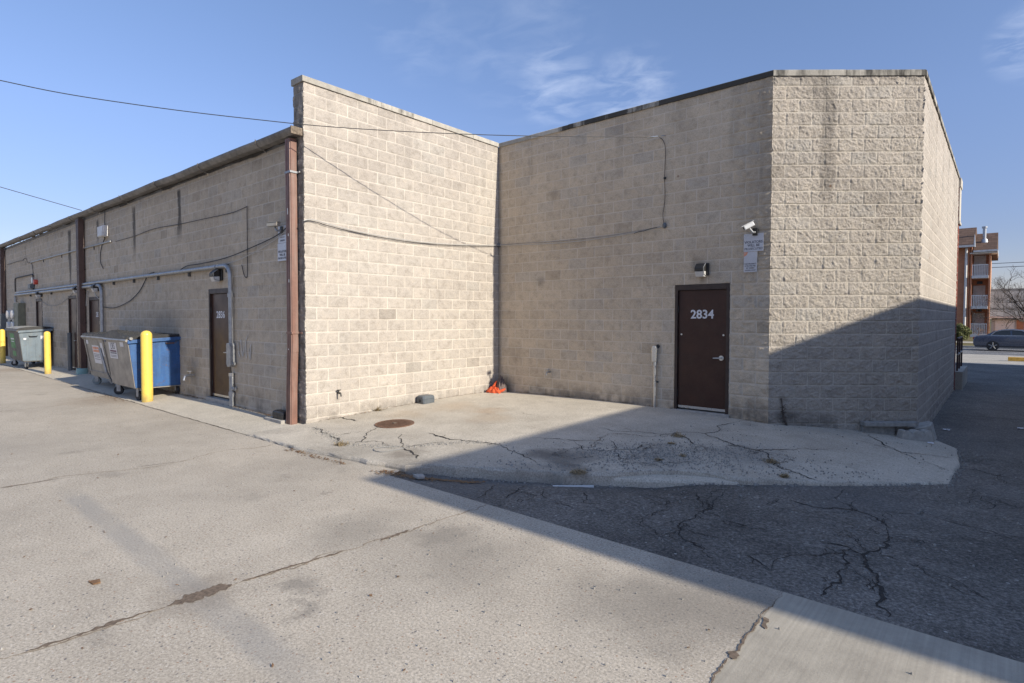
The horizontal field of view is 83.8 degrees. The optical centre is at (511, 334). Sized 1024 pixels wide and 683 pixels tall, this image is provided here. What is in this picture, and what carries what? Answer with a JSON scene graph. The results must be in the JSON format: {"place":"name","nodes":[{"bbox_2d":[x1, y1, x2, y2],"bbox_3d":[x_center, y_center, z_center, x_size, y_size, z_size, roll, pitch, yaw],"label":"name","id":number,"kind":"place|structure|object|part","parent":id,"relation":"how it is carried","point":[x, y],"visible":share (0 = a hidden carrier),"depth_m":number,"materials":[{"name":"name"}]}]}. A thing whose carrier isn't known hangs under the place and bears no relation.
{"place":"outdoors","nodes":[
{"label":"outdoors","id":0,"kind":"place"},
{"bbox_2d":[2,356,301,449],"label":"walkway","id":1,"kind":"structure","parent":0,"point":[240,420],"depth_m":11.33,"materials":[{"name":"concrete"}]},
{"bbox_2d":[0,329,5,363],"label":"bollard","id":2,"kind":"object","parent":1,"relation":"on","point":[2,348],"visible":0.99,"depth_m":21.56,"materials":[{"name":"yellow metal"}]},
{"bbox_2d":[5,326,53,368],"bbox_3d":[-17.041,0.409,20.144,2.362,1.443,1.011,2,2,41],"label":"dumpster","id":3,"kind":"object","parent":1,"relation":"on","point":[25,343],"visible":0.88,"depth_m":19.41,"materials":[{"name":"grey paint"}]},
{"bbox_2d":[44,331,50,373],"bbox_3d":[-14.374,0.558,17.653,0.170,1.350,0.170,2,2,41],"label":"bollard","id":4,"kind":"object","parent":1,"relation":"on","point":[47,352],"visible":0.93,"depth_m":17.59,"materials":[{"name":"yellow metal"}]},
{"bbox_2d":[67,333,72,370],"bbox_3d":[-14.121,0.536,18.217,0.120,1.220,0.115,2,2,41],"label":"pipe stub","id":5,"kind":"object","parent":1,"relation":"on","point":[69,346],"visible":0.94,"depth_m":18.18,"materials":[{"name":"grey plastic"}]},
{"bbox_2d":[80,332,115,386],"bbox_3d":[-9.982,0.608,14.300,2.130,1.378,1.080,2,2,41],"label":"dumpster","id":6,"kind":"object","parent":1,"relation":"on","point":[97,352],"visible":0.45,"depth_m":14.09,"materials":[{"name":"beige paint"}]},
{"bbox_2d":[103,330,180,399],"bbox_3d":[-8.188,0.620,12.797,1.730,1.488,1.251,2,2,41],"label":"dumpster","id":7,"kind":"object","parent":1,"relation":"on","point":[124,351],"visible":0.84,"depth_m":12.35,"materials":[{"name":"blue paint"}]},
{"bbox_2d":[140,331,152,401],"bbox_3d":[-7.619,0.666,11.904,0.210,1.520,0.210,2,2,41],"label":"bollard","id":8,"kind":"object","parent":1,"relation":"on","point":[146,366],"visible":0.94,"depth_m":11.82,"materials":[{"name":"yellow metal"}]},
{"bbox_2d":[0,125,301,434],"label":"block building","id":9,"kind":"structure","parent":1,"relation":"on","point":[258,178],"depth_m":11.92,"materials":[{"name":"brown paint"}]},
{"bbox_2d":[0,314,7,336],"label":"utility box","id":10,"kind":"object","parent":9,"relation":"attached to","point":[3,319],"visible":0.38,"depth_m":24.45,"materials":[{"name":"grey metal"}]},
{"bbox_2d":[6,310,13,327],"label":"meter bank","id":11,"kind":"structure","parent":9,"relation":"attached to","point":[10,317],"depth_m":23.43,"materials":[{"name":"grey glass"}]},
{"bbox_2d":[13,303,25,325],"bbox_3d":[-19.639,-0.365,22.737,0.903,1.820,0.262,2,2,41],"label":"electric cabinet","id":12,"kind":"object","parent":9,"relation":"attached to","point":[19,314],"visible":0.56,"depth_m":22.47,"materials":[{"name":"grey metal"}]},
{"bbox_2d":[14,274,33,291],"bbox_3d":[-19.230,-2.018,22.469,3.344,0.642,0.042,2,2,40],"label":"conduit","id":13,"kind":"object","parent":9,"relation":"attached to","point":[20,277],"visible":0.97,"depth_m":22.89,"materials":[{"name":"grey metal"}]},
{"bbox_2d":[28,278,37,288],"bbox_3d":[-17.918,-1.954,21.317,0.994,0.430,0.140,2,2,40],"label":"fire bell","id":14,"kind":"object","parent":9,"relation":"attached to","point":[34,282],"visible":1,"depth_m":21.33,"materials":[{"name":"red metal"}]},
{"bbox_2d":[35,291,41,297],"bbox_3d":[-17.148,-1.482,20.661,0.209,0.247,0.192,2,2,41],"label":"wall lamp","id":15,"kind":"object","parent":9,"relation":"attached to","point":[38,295],"visible":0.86,"depth_m":20.62,"materials":[{"name":"grey metal"}]},
{"bbox_2d":[37,301,42,362],"bbox_3d":[-17.419,-0.113,21.123,0.896,2.255,0.068,2,2,39],"label":"door","id":16,"kind":"structure","parent":9,"relation":"in","point":[39,310],"depth_m":21.14,"materials":[{"name":"brown paint"}]},
{"bbox_2d":[15,284,103,331],"bbox_3d":[-15.753,-0.765,19.559,11.520,1.592,0.114,2,2,40],"label":"conduit","id":17,"kind":"object","parent":9,"relation":"attached to","point":[101,302],"visible":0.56,"depth_m":15.97,"materials":[{"name":"metal"}]},
{"bbox_2d":[30,241,111,262],"bbox_3d":[-14.567,-2.608,18.553,9.650,0.154,0.045,2,2,40],"label":"conduit","id":18,"kind":"object","parent":9,"relation":"attached to","point":[61,254],"visible":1,"depth_m":18.06,"materials":[{"name":"metal"}]},
{"bbox_2d":[69,299,76,368],"bbox_3d":[-13.967,-0.040,18.189,0.855,2.225,0.121,2,2,41],"label":"door","id":19,"kind":"structure","parent":9,"relation":"in","point":[72,308],"depth_m":18.23,"materials":[{"name":"brown paint"}]},
{"bbox_2d":[72,286,76,293],"bbox_3d":[-13.341,-1.395,17.468,0.209,0.247,0.192,2,2,41],"label":"wall lamp","id":20,"kind":"object","parent":9,"relation":"attached to","point":[74,289],"visible":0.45,"depth_m":17.41,"materials":[{"name":"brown metal"}]},
{"bbox_2d":[90,283,98,291],"bbox_3d":[-11.862,-1.353,16.228,0.209,0.247,0.192,2,2,41],"label":"wall lamp","id":21,"kind":"object","parent":9,"relation":"attached to","point":[94,288],"visible":0.84,"depth_m":16.18,"materials":[{"name":"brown metal"}]},
{"bbox_2d":[90,300,98,331],"bbox_3d":[-12.168,0.039,16.722,0.902,2.105,0.068,2,2,39],"label":"door","id":22,"kind":"structure","parent":9,"relation":"in","point":[94,304],"depth_m":16.73,"materials":[{"name":"brown paint"}]},
{"bbox_2d":[97,225,107,237],"bbox_3d":[-11.291,-2.855,15.735,0.501,0.295,0.143,2,2,41],"label":"junction box","id":23,"kind":"object","parent":9,"relation":"attached to","point":[102,231],"visible":1,"depth_m":15.60,"materials":[{"name":"white metal"}]},
{"bbox_2d":[100,210,104,268],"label":"wall cable","id":24,"kind":"object","parent":9,"relation":"attached to","point":[103,241],"depth_m":15.93,"materials":[{"name":"black rubber"}]},
{"bbox_2d":[15,264,235,366],"bbox_3d":[-12.701,-0.591,17.009,19.480,1.974,0.119,2,2,40],"label":"conduit","id":25,"kind":"object","parent":9,"relation":"attached to","point":[230,354],"visible":0.96,"depth_m":11.08,"materials":[{"name":"metal"}]},
{"bbox_2d":[104,272,153,307],"bbox_3d":[-9.958,-1.112,14.721,4.001,0.832,0.019,2,2,40],"label":"wall cable","id":26,"kind":"object","parent":9,"relation":"attached to","point":[134,296],"depth_m":14.32,"materials":[{"name":"black rubber"}]},
{"bbox_2d":[118,206,246,240],"bbox_3d":[-7.693,-2.428,12.801,7.481,0.105,0.012,2,2,40],"label":"wall cable","id":27,"kind":"object","parent":9,"relation":"attached to","point":[186,222],"depth_m":12.13,"materials":[{"name":"black rubber"}]},
{"bbox_2d":[183,370,194,380],"bbox_3d":[-6.816,0.855,12.027,0.115,0.202,0.234,2,2,41],"label":"hose bib","id":28,"kind":"object","parent":9,"relation":"attached to","point":[188,375],"visible":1,"depth_m":12.01,"materials":[{"name":"metal"}]},
{"bbox_2d":[209,269,222,281],"bbox_3d":[-5.772,-1.163,11.122,0.209,0.247,0.192,2,2,41],"label":"wall lamp","id":29,"kind":"object","parent":9,"relation":"attached to","point":[215,275],"visible":1,"depth_m":11.09,"materials":[{"name":"brown metal"}]},
{"bbox_2d":[211,293,229,397],"bbox_3d":[-5.770,0.210,11.317,0.875,2.055,0.121,2,2,41],"label":"door","id":30,"kind":"structure","parent":9,"relation":"in","point":[219,309],"depth_m":11.36,"materials":[{"name":"brown paint"}]},
{"bbox_2d":[180,228,285,269],"bbox_3d":[-5.388,-1.643,10.850,4.656,0.569,0.017,2,2,40],"label":"wall cable","id":31,"kind":"object","parent":9,"relation":"attached to","point":[236,253],"depth_m":10.63,"materials":[{"name":"black rubber"}]},
{"bbox_2d":[241,218,247,277],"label":"wall cable","id":32,"kind":"object","parent":9,"relation":"attached to","point":[247,251],"depth_m":10.42,"materials":[{"name":"black rubber"}]},
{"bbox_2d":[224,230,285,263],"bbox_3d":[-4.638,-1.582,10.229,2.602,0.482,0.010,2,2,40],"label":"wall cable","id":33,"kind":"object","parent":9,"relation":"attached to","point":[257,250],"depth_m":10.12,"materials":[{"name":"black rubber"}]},
{"bbox_2d":[264,221,282,233],"bbox_3d":[-3.983,-1.799,9.588,0.287,0.185,0.181,1,2,26],"label":"security camera","id":34,"kind":"object","parent":9,"relation":"attached to","point":[274,224],"visible":1,"depth_m":9.53,"materials":[{"name":"white metal"}]},
{"bbox_2d":[278,243,285,260],"bbox_3d":[-3.868,-1.399,9.614,0.320,0.295,0.007,2,2,40],"label":"wall sign","id":35,"kind":"object","parent":9,"relation":"attached to","point":[281,251],"visible":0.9,"depth_m":9.62,"materials":[{"name":"white metal"}]},
{"bbox_2d":[278,225,285,243],"bbox_3d":[-3.860,-1.694,9.598,0.300,0.285,0.007,2,2,40],"label":"wall sign","id":36,"kind":"object","parent":9,"relation":"attached to","point":[282,238],"visible":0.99,"depth_m":9.60,"materials":[{"name":"white metal"}]},
{"bbox_2d":[158,389,270,415],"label":"leaf litter","id":37,"kind":"object","parent":1,"relation":"on","point":[216,402],"visible":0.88,"depth_m":10.70,"materials":[{"name":"brown plant"}]},
{"bbox_2d":[228,373,236,406],"bbox_3d":[-5.317,1.043,10.861,0.198,0.640,0.116,2,2,41],"label":"pipe stub","id":38,"kind":"object","parent":1,"relation":"on","point":[232,390],"visible":1,"depth_m":10.85,"materials":[{"name":"metal"}]},
{"bbox_2d":[265,416,285,423],"bbox_3d":[-3.942,1.443,9.631,0.570,0.083,0.210,2,2,41],"label":"paver","id":39,"kind":"object","parent":1,"relation":"on","point":[272,419],"visible":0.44,"depth_m":9.49,"materials":[{"name":"white concrete"}]},
{"bbox_2d":[272,409,285,419],"bbox_3d":[-3.884,1.335,9.595,0.360,0.130,0.163,2,2,41],"label":"bait station","id":40,"kind":"object","parent":39,"relation":"on","point":[280,414],"visible":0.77,"depth_m":9.50,"materials":[{"name":"black plastic"}]},
{"bbox_2d":[23,419,709,670],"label":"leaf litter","id":41,"kind":"object","parent":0,"point":[272,665],"visible":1,"depth_m":3.87,"materials":[{"name":"brown plant"}]},
{"bbox_2d":[0,320,1023,682],"bbox_3d":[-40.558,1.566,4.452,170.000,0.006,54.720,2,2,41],"label":"concrete lot","id":42,"kind":"structure","parent":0,"point":[270,538],"depth_m":3.76,"materials":[{"name":"concrete"}]},
{"bbox_2d":[88,579,100,584],"bbox_3d":[-2.803,1.658,3.830,0.062,0.008,0.071,-1,2,-40],"label":"dead leaf","id":43,"kind":"object","parent":42,"relation":"on","point":[96,581],"visible":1,"depth_m":3.83,"materials":[{"name":"brown plant"}]},
{"bbox_2d":[286,448,345,463],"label":"leaf litter","id":44,"kind":"object","parent":42,"relation":"on","point":[314,455],"visible":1,"depth_m":7.33,"materials":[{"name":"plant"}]},
{"bbox_2d":[0,403,912,682],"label":"loose grit","id":45,"kind":"object","parent":42,"relation":"on","point":[328,517],"visible":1,"depth_m":4.02,"materials":[{"name":"grey gravel"}]},
{"bbox_3d":[-18.434,-2.918,5.755,1.800,9.020,0.300,2,2,41],"label":"utility pole","id":46,"kind":"object","parent":42,"relation":"on","visible":0},
{"bbox_2d":[1,187,81,210],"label":"overhead cable","id":47,"kind":"object","parent":46,"relation":"attached to","point":[40,198],"visible":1,"depth_m":15.67,"materials":[{"name":"black rubber"}]},
{"bbox_2d":[0,0,1023,318],"label":"sky","id":48,"kind":"structure","parent":0,"point":[491,68],"materials":[{"name":"blue"}]},
{"bbox_2d":[247,392,959,486],"bbox_3d":[1.561,1.649,8.846,8.348,0.628,7.669,2,2,41],"label":"concrete pad","id":49,"kind":"object","parent":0,"point":[521,423],"visible":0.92,"depth_m":7.84,"materials":[{"name":"grey concrete"}]},
{"bbox_2d":[333,440,347,446],"bbox_3d":[-2.330,1.467,7.780,0.248,0.072,0.263,2,2,41],"label":"dry weed","id":50,"kind":"object","parent":49,"relation":"on","point":[340,443],"visible":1,"depth_m":7.78,"materials":[{"name":"beige plant"}]},
{"bbox_2d":[373,446,403,451],"bbox_3d":[-1.629,1.497,7.503,0.370,0.014,0.275,-1,2,-26],"label":"wire loop","id":51,"kind":"object","parent":49,"relation":"on","point":[386,451],"visible":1,"depth_m":7.46,"materials":[{"name":"grey metal"}]},
{"bbox_2d":[374,419,413,427],"bbox_3d":[-1.888,1.422,9.171,0.630,0.036,0.630,2,2,41],"label":"manhole cover","id":52,"kind":"object","parent":49,"relation":"on","point":[395,423],"visible":1,"depth_m":9.14,"materials":[{"name":"metal"}]},
{"bbox_2d":[308,427,506,448],"bbox_3d":[-1.766,1.477,7.997,3.403,0.047,0.916,1,2,23],"label":"loose grit","id":53,"kind":"object","parent":49,"relation":"on","point":[354,444],"visible":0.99,"depth_m":7.81,"materials":[{"name":"grey gravel"}]},
{"bbox_2d":[417,394,434,403],"bbox_3d":[-1.667,1.236,11.021,0.230,0.150,0.303,2,2,41],"label":"bait station","id":54,"kind":"object","parent":49,"relation":"on","point":[425,398],"visible":1,"depth_m":10.93,"materials":[{"name":"grey plastic"}]},
{"bbox_2d":[486,386,500,393],"bbox_3d":[-0.387,1.173,12.366,0.387,0.166,0.211,2,2,41],"label":"orange cloth","id":55,"kind":"object","parent":49,"relation":"on","point":[493,389],"visible":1,"depth_m":12.31,"materials":[{"name":"orange fabric"}]},
{"bbox_2d":[496,376,506,392],"bbox_3d":[-0.234,1.061,12.476,0.240,0.385,0.248,0,2,-11],"label":"rag bundle","id":56,"kind":"object","parent":49,"relation":"on","point":[500,384],"visible":0.84,"depth_m":12.42,"materials":[{"name":"grey fabric"}]},
{"bbox_2d":[569,468,587,474],"bbox_3d":[0.750,1.507,6.352,0.233,0.058,0.228,1,2,13],"label":"dry weed","id":57,"kind":"object","parent":49,"relation":"on","point":[576,471],"visible":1,"depth_m":6.33,"materials":[{"name":"plant"}]},
{"bbox_2d":[451,434,852,482],"bbox_3d":[2.182,1.555,7.167,5.875,0.205,2.118,0,2,-6],"label":"loose grit","id":58,"kind":"object","parent":49,"relation":"on","point":[662,450],"visible":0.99,"depth_m":7.18,"materials":[{"name":"grey gravel"}]},
{"bbox_2d":[670,433,684,436],"bbox_3d":[2.349,1.405,8.113,0.221,0.073,0.248,0,2,-1],"label":"dry weed","id":59,"kind":"object","parent":49,"relation":"on","point":[677,435],"visible":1,"depth_m":8.08,"materials":[{"name":"brown plant"}]},
{"bbox_2d":[474,457,886,485],"bbox_3d":[1.942,1.581,6.607,4.773,0.144,0.778,0,2,1],"label":"rubble","id":60,"kind":"object","parent":49,"relation":"on","point":[689,468],"visible":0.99,"depth_m":6.63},
{"bbox_2d":[763,458,779,463],"bbox_3d":[3.167,1.521,6.980,0.225,0.064,0.251,0,2,-18],"label":"dry weed","id":61,"kind":"object","parent":49,"relation":"on","point":[770,460],"visible":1,"depth_m":6.96,"materials":[{"name":"brown plant"}]},
{"bbox_2d":[780,473,789,477],"bbox_3d":[3.069,1.568,6.405,0.162,0.052,0.172,0,2,0],"label":"dry weed","id":62,"kind":"object","parent":49,"relation":"on","point":[785,475],"visible":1,"depth_m":6.39,"materials":[{"name":"brown plant"}]},
{"bbox_2d":[861,425,894,434],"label":"support block","id":63,"kind":"structure","parent":49,"relation":"on","point":[886,430],"depth_m":8.95,"materials":[{"name":"grey concrete"}]},
{"bbox_2d":[860,421,918,426],"bbox_3d":[5.915,1.388,8.920,0.862,0.067,0.160,0,2,1],"label":"concrete cap","id":64,"kind":"object","parent":63,"relation":"on","point":[889,423],"visible":1,"depth_m":8.85,"materials":[{"name":"grey concrete"}]},
{"bbox_2d":[392,363,1023,662],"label":"asphalt alley","id":65,"kind":"structure","parent":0,"point":[981,413],"depth_m":4.96,"materials":[{"name":"grey asphalt"}]},
{"bbox_2d":[413,474,424,478],"bbox_3d":[-1.034,1.574,6.352,0.105,0.035,0.123,-1,2,-23],"label":"stone","id":66,"kind":"object","parent":65,"relation":"on","point":[419,476],"visible":1,"depth_m":6.32,"materials":[{"name":"grey stone"}]},
{"bbox_2d":[375,469,484,482],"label":"leaf litter","id":67,"kind":"object","parent":65,"relation":"on","point":[408,475],"visible":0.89,"depth_m":6.43,"materials":[{"name":"brown plant"}]},
{"bbox_2d":[553,485,593,486],"bbox_3d":[0.673,1.665,6.277,0.450,0.018,0.030,0,2,-1],"label":"white strip","id":68,"kind":"object","parent":65,"relation":"on","point":[575,485],"visible":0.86,"depth_m":6.28,"materials":[{"name":"paint"}]},
{"bbox_2d":[291,69,962,433],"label":"tan block building","id":69,"kind":"structure","parent":65,"relation":"on","point":[842,189],"depth_m":9.88,"materials":[{"name":"stone"}]},
{"bbox_2d":[303,219,498,245],"bbox_3d":[-1.818,-1.865,10.896,0.015,0.172,4.654,2,2,41],"label":"wall cable","id":70,"kind":"object","parent":69,"relation":"attached to","point":[392,237],"depth_m":10.44,"materials":[{"name":"black rubber"}]},
{"bbox_2d":[500,226,659,244],"bbox_3d":[1.177,-1.934,11.409,3.851,0.086,0.009,2,2,41],"label":"wall cable","id":71,"kind":"object","parent":69,"relation":"attached to","point":[574,239],"depth_m":11.32,"materials":[{"name":"black rubber"}]},
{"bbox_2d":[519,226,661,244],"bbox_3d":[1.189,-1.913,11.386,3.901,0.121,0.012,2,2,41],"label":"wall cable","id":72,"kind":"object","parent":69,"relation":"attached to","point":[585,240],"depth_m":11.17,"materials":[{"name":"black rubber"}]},
{"bbox_2d":[652,344,659,406],"bbox_3d":[2.576,0.743,10.250,0.119,1.150,0.096,2,2,41],"label":"pipe stub","id":73,"kind":"object","parent":69,"relation":"attached to","point":[655,353],"visible":0.96,"depth_m":10.23,"materials":[{"name":"metal"}]},
{"bbox_2d":[659,137,665,222],"bbox_3d":[2.662,-2.741,10.113,0.125,1.545,0.010,2,2,41],"label":"wall cable","id":74,"kind":"object","parent":69,"relation":"attached to","point":[664,173],"depth_m":10.08,"materials":[{"name":"black rubber"}]},
{"bbox_2d":[694,263,708,276],"bbox_3d":[3.195,-1.097,9.607,0.198,0.234,0.180,2,2,41],"label":"wall lamp","id":75,"kind":"object","parent":69,"relation":"attached to","point":[701,269],"visible":1,"depth_m":9.58,"materials":[{"name":"brown metal"}]},
{"bbox_2d":[677,289,726,411],"bbox_3d":[3.233,0.259,9.757,0.855,2.052,0.119,2,2,41],"label":"door","id":76,"kind":"structure","parent":69,"relation":"in","point":[702,313],"depth_m":9.76,"materials":[{"name":"brown paint"}]},
{"bbox_2d":[741,220,757,235],"bbox_3d":[3.773,-1.694,9.043,0.300,0.221,0.146,0,2,-8],"label":"security camera","id":77,"kind":"object","parent":69,"relation":"attached to","point":[753,231],"visible":1,"depth_m":9.02,"materials":[{"name":"white metal"}]},
{"bbox_2d":[744,251,756,271],"bbox_3d":[3.825,-1.173,9.156,0.207,0.323,0.007,2,2,41],"label":"wall sign","id":78,"kind":"object","parent":69,"relation":"attached to","point":[750,260],"visible":1,"depth_m":9.15,"materials":[{"name":"white metal"}]},
{"bbox_2d":[744,233,763,251],"bbox_3d":[3.858,-1.478,9.113,0.306,0.283,0.007,2,2,41],"label":"wall sign","id":79,"kind":"object","parent":69,"relation":"attached to","point":[753,243],"visible":1,"depth_m":9.11,"materials":[{"name":"white metal"}]},
{"bbox_2d":[780,398,787,425],"bbox_3d":[4.295,1.251,9.007,0.132,0.504,0.048,0,2,-2],"label":"dead vine","id":80,"kind":"object","parent":69,"relation":"attached to","point":[784,420],"visible":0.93,"depth_m":9.00,"materials":[{"name":"brown plant"}]},
{"bbox_2d":[610,474,737,487],"bbox_3d":[1.818,1.707,6.423,1.215,0.242,1.155,2,2,41],"label":"pad ledge","id":81,"kind":"object","parent":65,"relation":"on","point":[652,481],"visible":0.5,"depth_m":6.36,"materials":[{"name":"concrete"}]},
{"bbox_2d":[412,451,966,488],"bbox_3d":[2.887,1.690,6.827,7.986,0.159,1.616,0,2,-13],"label":"rubble","id":82,"kind":"object","parent":65,"relation":"on","point":[890,484],"visible":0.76,"depth_m":6.45,"materials":[{"name":"grey concrete"}]},
{"bbox_2d":[527,419,1022,636],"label":"loose grit","id":83,"kind":"object","parent":65,"relation":"on","point":[839,588],"visible":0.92,"depth_m":5.42,"materials":[{"name":"grey gravel"}]},
{"bbox_2d":[896,429,934,442],"bbox_3d":[6.186,1.604,8.763,0.576,0.297,0.140,0,2,1],"label":"broken block","id":84,"kind":"object","parent":65,"relation":"on","point":[924,435],"depth_m":8.69,"materials":[{"name":"grey concrete"}]},
{"bbox_2d":[908,421,936,440],"bbox_3d":[6.476,1.554,9.000,0.408,0.381,0.270,1,2,20],"label":"broken block","id":85,"kind":"object","parent":65,"relation":"on","point":[927,425],"depth_m":8.92,"materials":[{"name":"grey concrete"}]},
{"bbox_2d":[955,365,967,389],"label":"retaining kerb","id":86,"kind":"structure","parent":65,"relation":"on","point":[960,378],"depth_m":15.97,"materials":[{"name":"concrete"}]},
{"bbox_2d":[956,336,962,370],"bbox_3d":[13.282,0.526,16.927,0.044,0.935,2.200,2,2,41],"label":"railing","id":87,"kind":"object","parent":86,"relation":"on","point":[959,350],"visible":1,"depth_m":16.87,"materials":[{"name":"black metal"}]},
{"bbox_2d":[956,326,990,345],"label":"lawn","id":88,"kind":"structure","parent":0,"point":[970,339],"depth_m":44.59,"materials":[{"name":"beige plant"}]},
{"bbox_2d":[956,323,972,340],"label":"trimmed shrub","id":89,"kind":"object","parent":88,"relation":"on","point":[964,331],"visible":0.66,"depth_m":43.27,"materials":[{"name":"green plant"}]},
{"bbox_2d":[956,226,998,336],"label":"apartment house","id":90,"kind":"structure","parent":88,"relation":"on","point":[978,254],"depth_m":51.41,"materials":[{"name":"orange brick"}]},
{"bbox_2d":[972,313,984,333],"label":"glass door","id":91,"kind":"structure","parent":90,"relation":"in","point":[980,320],"depth_m":51.82,"materials":[{"name":"brown"}]},
{"bbox_2d":[973,285,984,305],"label":"glass door","id":92,"kind":"structure","parent":90,"relation":"in","point":[977,290],"depth_m":51.73,"materials":[{"name":"brown"}]},
{"bbox_2d":[974,255,985,275],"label":"glass door","id":93,"kind":"structure","parent":90,"relation":"in","point":[977,259],"depth_m":51.64,"materials":[{"name":"brown"}]},
{"bbox_2d":[967,267,1023,323],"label":"bare tree","id":94,"kind":"object","parent":88,"relation":"on","point":[1015,301],"visible":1,"depth_m":46.22,"materials":[{"name":"brown plant"}]},
{"bbox_2d":[990,288,1023,331],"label":"garage","id":95,"kind":"structure","parent":88,"relation":"on","point":[997,324],"depth_m":54.50,"materials":[{"name":"white brick"}]},
{"bbox_2d":[995,320,1014,330],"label":"garage door","id":96,"kind":"structure","parent":95,"relation":"in","point":[999,324],"depth_m":54.11,"materials":[{"name":"white paint"}]},
{"bbox_2d":[1002,313,1022,328],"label":"bare shrub","id":97,"kind":"object","parent":88,"relation":"on","point":[1011,320],"visible":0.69,"depth_m":49.50,"materials":[{"name":"brown plant"}]},
{"bbox_2d":[955,354,1023,365],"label":"driveway apron","id":98,"kind":"object","parent":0,"point":[985,359],"visible":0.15,"depth_m":29.24,"materials":[{"name":"concrete"}]},
{"bbox_2d":[1008,357,1023,360],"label":"kerb stop","id":99,"kind":"object","parent":98,"relation":"on","point":[1015,358],"visible":1,"depth_m":28.14,"materials":[{"name":"yellow paint"}]},
{"bbox_2d":[956,347,1023,355],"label":"street","id":100,"kind":"structure","parent":0,"point":[998,351],"depth_m":36.95,"materials":[{"name":"grey asphalt"}]},
{"bbox_2d":[956,345,1023,348],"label":"kerb","id":101,"kind":"structure","parent":100,"relation":"on","point":[985,347],"depth_m":41.31,"materials":[{"name":"concrete"}]},
{"bbox_2d":[973,329,1023,350],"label":"sedan","id":102,"kind":"object","parent":100,"relation":"on","point":[1002,338],"visible":1,"depth_m":37.39,"materials":[{"name":"blue metal"}]},
{"bbox_3d":[32.126,-0.151,37.449,0.920,0.325,0.144,2,2,41],"label":"side window","id":103,"kind":"part","parent":102,"relation":"part of","materials":[{"name":"black glass"}]},
{"bbox_3d":[32.917,-0.128,36.767,1.030,0.325,0.144,2,2,41],"label":"side window","id":104,"kind":"part","parent":102,"relation":"part of","materials":[{"name":"black glass"}]},
{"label":"cable anchor","id":105,"kind":"object","parent":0,"visible":0},
{"bbox_2d":[0,80,625,136],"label":"service drop","id":106,"kind":"object","parent":105,"relation":"attached to","point":[307,124],"visible":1,"depth_m":8.81,"materials":[{"name":"black rubber"}]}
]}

